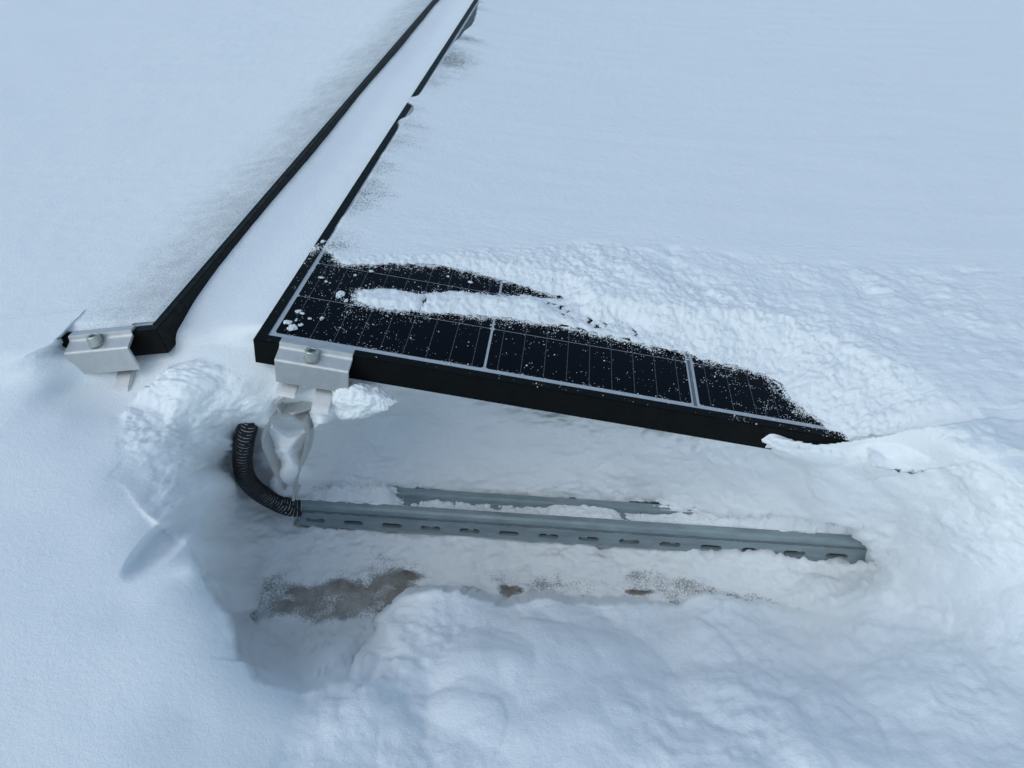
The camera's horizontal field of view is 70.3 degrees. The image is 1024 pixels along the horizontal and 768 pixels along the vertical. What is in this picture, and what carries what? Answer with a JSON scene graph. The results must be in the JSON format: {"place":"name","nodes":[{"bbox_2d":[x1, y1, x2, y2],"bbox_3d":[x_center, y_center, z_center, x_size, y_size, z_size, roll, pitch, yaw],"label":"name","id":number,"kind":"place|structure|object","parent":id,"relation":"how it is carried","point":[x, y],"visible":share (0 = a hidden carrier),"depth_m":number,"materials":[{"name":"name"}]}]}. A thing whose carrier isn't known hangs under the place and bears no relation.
{"place":"outdoors","nodes":[
{"label":"outdoors","id":0,"kind":"place"},
{"bbox_2d":[251,554,769,624],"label":"roof","id":1,"kind":"structure","parent":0,"point":[401,581],"depth_m":0.90,"materials":[{"name":"grey"}]},
{"bbox_2d":[297,487,866,562],"bbox_3d":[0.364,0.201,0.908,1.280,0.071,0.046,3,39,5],"label":"mounting rail","id":2,"kind":"object","parent":1,"relation":"on","point":[409,518],"visible":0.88,"depth_m":0.91,"materials":[{"name":"metal"}]},
{"bbox_2d":[295,474,851,534],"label":"rail snow","id":3,"kind":"structure","parent":2,"relation":"on","point":[381,493],"depth_m":0.91,"materials":[{"name":"white snow"}]},
{"bbox_2d":[0,0,1023,767],"bbox_3d":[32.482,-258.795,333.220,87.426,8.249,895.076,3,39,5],"label":"snow ground","id":4,"kind":"structure","parent":0,"point":[148,544],"depth_m":0.67,"materials":[{"name":"white snow"}]},
{"bbox_2d":[61,0,438,355],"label":"solar panel","id":5,"kind":"object","parent":4,"relation":"on","point":[165,326],"visible":0.01,"depth_m":0.85,"materials":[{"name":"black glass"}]},
{"bbox_2d":[64,325,140,391],"bbox_3d":[-0.412,0.033,0.797,0.080,0.226,0.061,3,39,5],"label":"panel clamp","id":6,"kind":"object","parent":5,"relation":"attached to","point":[102,350],"visible":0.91,"depth_m":0.73,"materials":[{"name":"silver metal"}]},
{"bbox_2d":[0,0,431,337],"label":"snow","id":7,"kind":"structure","parent":5,"relation":"on","point":[147,147],"depth_m":1.27,"materials":[{"name":"white snow"}]},
{"bbox_2d":[232,423,301,516],"bbox_3d":[-0.294,0.099,0.857,0.053,0.206,0.066,3,39,5],"label":"corrugated conduit","id":8,"kind":"object","parent":4,"relation":"on","point":[253,486],"visible":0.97,"depth_m":0.84,"materials":[{"name":"black plastic"}]},
{"bbox_2d":[253,0,848,449],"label":"solar panel","id":9,"kind":"object","parent":4,"relation":"on","point":[417,356],"visible":0.3,"depth_m":0.74,"materials":[{"name":"black"}]},
{"bbox_2d":[261,337,354,500],"bbox_3d":[-0.217,0.045,0.773,0.096,0.221,0.061,10,39,-1],"label":"panel clamp","id":10,"kind":"object","parent":9,"relation":"attached to","point":[323,369],"visible":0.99,"depth_m":0.71,"materials":[{"name":"metal"}]},
{"bbox_2d":[331,382,396,419],"bbox_3d":[-0.150,0.018,0.729,0.074,0.048,0.032,8,39,10],"label":"snow clump","id":11,"kind":"object","parent":10,"relation":"attached to","point":[354,400],"visible":1,"depth_m":0.71,"materials":[{"name":"white snow"}]},
{"bbox_2d":[283,270,472,330],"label":"snow clumps","id":12,"kind":"object","parent":9,"relation":"on","point":[339,294],"visible":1,"depth_m":0.75,"materials":[{"name":"white snow"}]},
{"bbox_2d":[283,239,850,440],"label":"snow flakes","id":13,"kind":"object","parent":9,"relation":"on","point":[432,266],"visible":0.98,"depth_m":0.79,"materials":[{"name":"white snow"}]},
{"bbox_2d":[324,0,1023,438],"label":"snow","id":14,"kind":"structure","parent":9,"relation":"on","point":[822,144],"depth_m":1.06,"materials":[{"name":"white snow"}]},
{"bbox_2d":[313,243,1022,533],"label":"snow crumbs","id":15,"kind":"object","parent":4,"relation":"on","point":[651,342],"visible":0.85,"depth_m":0.82,"materials":[{"name":"white snow"}]}
]}

